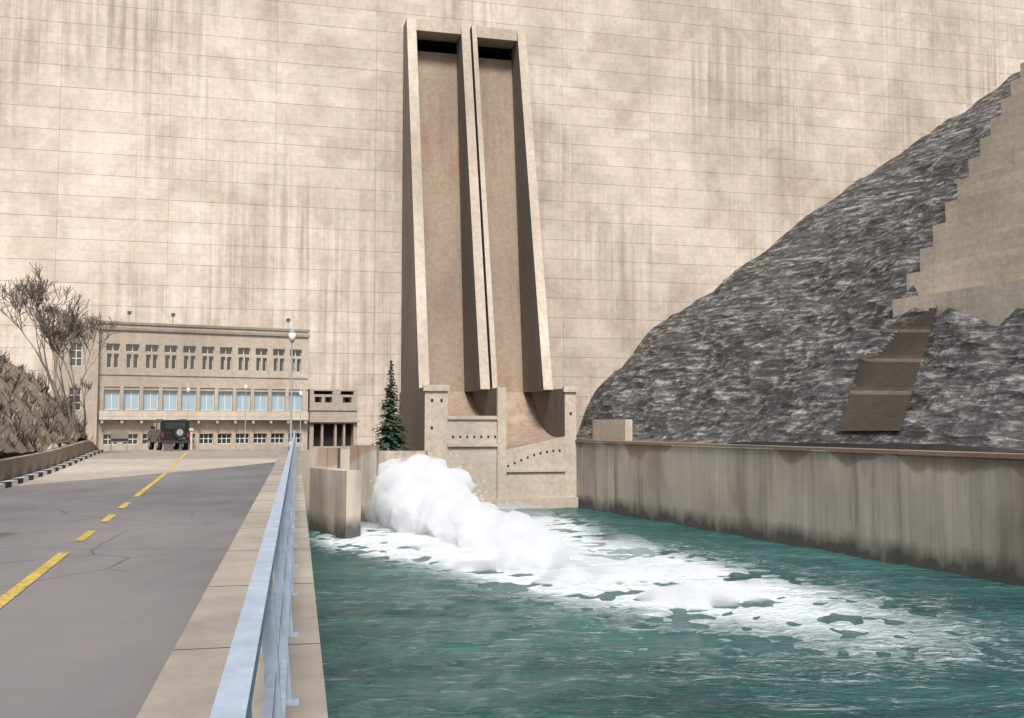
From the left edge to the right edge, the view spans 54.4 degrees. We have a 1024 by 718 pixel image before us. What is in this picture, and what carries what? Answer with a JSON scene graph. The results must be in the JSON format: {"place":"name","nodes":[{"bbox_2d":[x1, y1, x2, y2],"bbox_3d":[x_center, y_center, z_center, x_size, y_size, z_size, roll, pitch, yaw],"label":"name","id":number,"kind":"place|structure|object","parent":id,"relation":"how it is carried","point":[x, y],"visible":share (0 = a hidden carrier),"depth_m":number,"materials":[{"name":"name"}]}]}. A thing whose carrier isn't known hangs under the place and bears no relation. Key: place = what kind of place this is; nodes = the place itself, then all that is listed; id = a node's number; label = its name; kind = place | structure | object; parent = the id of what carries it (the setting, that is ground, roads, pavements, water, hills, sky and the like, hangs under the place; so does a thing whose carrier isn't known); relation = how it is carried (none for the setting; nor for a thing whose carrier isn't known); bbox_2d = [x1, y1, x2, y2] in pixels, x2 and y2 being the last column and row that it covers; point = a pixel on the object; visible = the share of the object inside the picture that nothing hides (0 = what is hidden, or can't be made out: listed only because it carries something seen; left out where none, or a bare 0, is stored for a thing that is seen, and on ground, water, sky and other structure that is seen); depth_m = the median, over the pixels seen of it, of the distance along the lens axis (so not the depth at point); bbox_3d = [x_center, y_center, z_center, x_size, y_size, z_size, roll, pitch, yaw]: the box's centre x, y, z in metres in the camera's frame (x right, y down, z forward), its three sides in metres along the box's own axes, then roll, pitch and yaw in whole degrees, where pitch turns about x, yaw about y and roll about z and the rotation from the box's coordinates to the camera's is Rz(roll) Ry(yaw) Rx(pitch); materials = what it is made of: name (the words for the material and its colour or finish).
{"place":"outdoors","nodes":[
{"label":"outdoors","id":0,"kind":"place"},
{"bbox_2d":[0,357,85,453],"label":"earth embankment","id":1,"kind":"structure","parent":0,"point":[19,447],"depth_m":41.39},
{"bbox_2d":[0,341,94,455],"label":"dry shrubs","id":2,"kind":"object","parent":1,"relation":"on","point":[53,422],"depth_m":42.86,"materials":[{"name":"brown plant"}]},
{"bbox_2d":[0,262,120,441],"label":"bare tree","id":3,"kind":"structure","parent":1,"relation":"on","point":[58,334],"depth_m":50.30,"materials":[{"name":"brown plant"}]},
{"bbox_2d":[69,377,92,440],"bbox_3d":[-23.837,2.890,54.764,0.646,3.798,1.303,-3,-5,36],"label":"bare tree","id":4,"kind":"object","parent":1,"relation":"on","point":[88,387],"depth_m":54.91,"materials":[{"name":"brown plant"}]},
{"bbox_2d":[0,449,280,485],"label":"forecourt pavement","id":5,"kind":"structure","parent":0,"point":[114,463],"depth_m":45.51,"materials":[{"name":"concrete"}]},
{"bbox_2d":[0,440,98,480],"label":"low roadside wall","id":6,"kind":"structure","parent":5,"relation":"on","point":[15,466],"depth_m":36.93,"materials":[{"name":"concrete"}]},
{"bbox_2d":[108,430,128,451],"bbox_3d":[-22.688,4.709,57.358,1.000,1.250,0.460,3,-5,-41],"label":"roadside notice board","id":7,"kind":"object","parent":5,"relation":"on","point":[119,436],"visible":1,"depth_m":57.20,"materials":[{"name":"grey paint"}]},
{"bbox_2d":[147,419,189,449],"bbox_3d":[-21.280,4.686,61.659,1.920,1.897,4.300,2,-4,-31],"label":"jeep","id":8,"kind":"object","parent":5,"relation":"on","point":[175,432],"visible":1,"depth_m":60.09,"materials":[{"name":"black paint"}]},
{"bbox_2d":[0,447,327,717],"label":"bank road","id":9,"kind":"structure","parent":0,"point":[105,619],"depth_m":10.65,"materials":[{"name":"grey asphalt"}]},
{"bbox_2d":[0,450,102,489],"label":"painted kerb","id":10,"kind":"structure","parent":9,"relation":"on","point":[8,483],"depth_m":35.97,"materials":[{"name":"white paint"}]},
{"bbox_2d":[0,450,197,607],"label":"road center line","id":11,"kind":"object","parent":9,"relation":"on","point":[15,590],"visible":1,"depth_m":13.09,"materials":[{"name":"yellow paint"}]},
{"bbox_2d":[174,453,319,649],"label":"pavement joints","id":12,"kind":"object","parent":9,"relation":"on","point":[248,585],"visible":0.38,"depth_m":10.43,"materials":[{"name":"brown"}]},
{"bbox_2d":[210,430,298,717],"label":"bridge railing","id":13,"kind":"object","parent":9,"relation":"on","point":[265,620],"visible":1,"depth_m":4.14,"materials":[{"name":"metal"}]},
{"bbox_2d":[288,329,296,449],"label":"lamp post","id":14,"kind":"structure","parent":9,"relation":"on","point":[292,334],"depth_m":56.25,"materials":[{"name":"grey metal"}]},
{"bbox_2d":[307,507,1023,717],"bbox_3d":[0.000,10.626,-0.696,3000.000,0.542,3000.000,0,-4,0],"label":"river water","id":15,"kind":"structure","parent":0,"point":[571,612],"depth_m":52.39,"materials":[{"name":"teal liquid"}]},
{"bbox_2d":[576,71,1023,449],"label":"hill rock","id":16,"kind":"object","parent":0,"point":[777,340],"visible":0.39,"depth_m":124.93,"materials":[{"name":"grey stone"}]},
{"bbox_2d":[593,419,631,440],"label":"concrete block","id":17,"kind":"structure","parent":16,"relation":"on","point":[613,429],"depth_m":124.03,"materials":[{"name":"concrete"}]},
{"bbox_2d":[838,306,936,430],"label":"hill stair","id":18,"kind":"object","parent":16,"relation":"on","point":[880,394],"visible":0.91,"depth_m":89.52,"materials":[{"name":"concrete"}]},
{"bbox_2d":[892,62,1023,325],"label":"stepped retaining wall","id":19,"kind":"structure","parent":16,"relation":"on","point":[972,261],"depth_m":100.06,"materials":[{"name":"concrete"}]},
{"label":"plaza pavement","id":20,"kind":"structure","parent":0,"visible":0},
{"bbox_2d":[51,311,309,450],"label":"powerhouse","id":21,"kind":"structure","parent":20,"relation":"on","point":[142,376],"depth_m":116.64,"materials":[{"name":"white paint"}]},
{"bbox_2d":[244,383,247,449],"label":"lamp post","id":22,"kind":"object","parent":20,"relation":"on","point":[246,385],"visible":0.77,"depth_m":99.83,"materials":[{"name":"grey metal"}]},
{"bbox_2d":[299,390,302,452],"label":"lamp post","id":23,"kind":"object","parent":20,"relation":"on","point":[300,392],"visible":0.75,"depth_m":98.80,"materials":[{"name":"grey metal"}]},
{"bbox_2d":[307,389,358,449],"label":"small annex building","id":24,"kind":"structure","parent":20,"relation":"on","point":[332,417],"depth_m":124.47,"materials":[{"name":"white paint"}]},
{"label":"ground","id":25,"kind":"structure","parent":0,"visible":0},
{"bbox_2d":[301,445,427,537],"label":"tailrace piers","id":26,"kind":"structure","parent":25,"relation":"on","point":[346,493],"depth_m":107.88,"materials":[{"name":"concrete"}]},
{"bbox_2d":[399,18,576,498],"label":"spillway chutes","id":27,"kind":"object","parent":25,"relation":"on","point":[474,329],"visible":0.81,"depth_m":143.66,"materials":[{"name":"beige concrete"}]},
{"bbox_2d":[423,385,577,509],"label":"concrete ledges","id":28,"kind":"object","parent":27,"relation":"attached to","point":[501,501],"visible":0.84,"depth_m":125.50,"materials":[{"name":"beige concrete"}]},
{"bbox_2d":[431,399,571,466],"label":"drain holes","id":29,"kind":"object","parent":27,"relation":"attached to","point":[441,400],"visible":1,"depth_m":125.91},
{"bbox_2d":[0,0,1023,471],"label":"dam wall","id":30,"kind":"structure","parent":25,"relation":"on","point":[214,162],"depth_m":148.91,"materials":[{"name":"concrete"}]},
{"bbox_2d":[575,440,1023,585],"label":"channel wall","id":31,"kind":"structure","parent":25,"relation":"on","point":[958,512],"depth_m":82.66,"materials":[{"name":"concrete"}]},
{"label":"outlet terrace","id":32,"kind":"object","parent":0,"visible":0},
{"bbox_2d":[371,359,411,450],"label":"conifer tree","id":33,"kind":"object","parent":32,"relation":"on","point":[391,439],"depth_m":127.18,"materials":[{"name":"green plant"}]}
]}

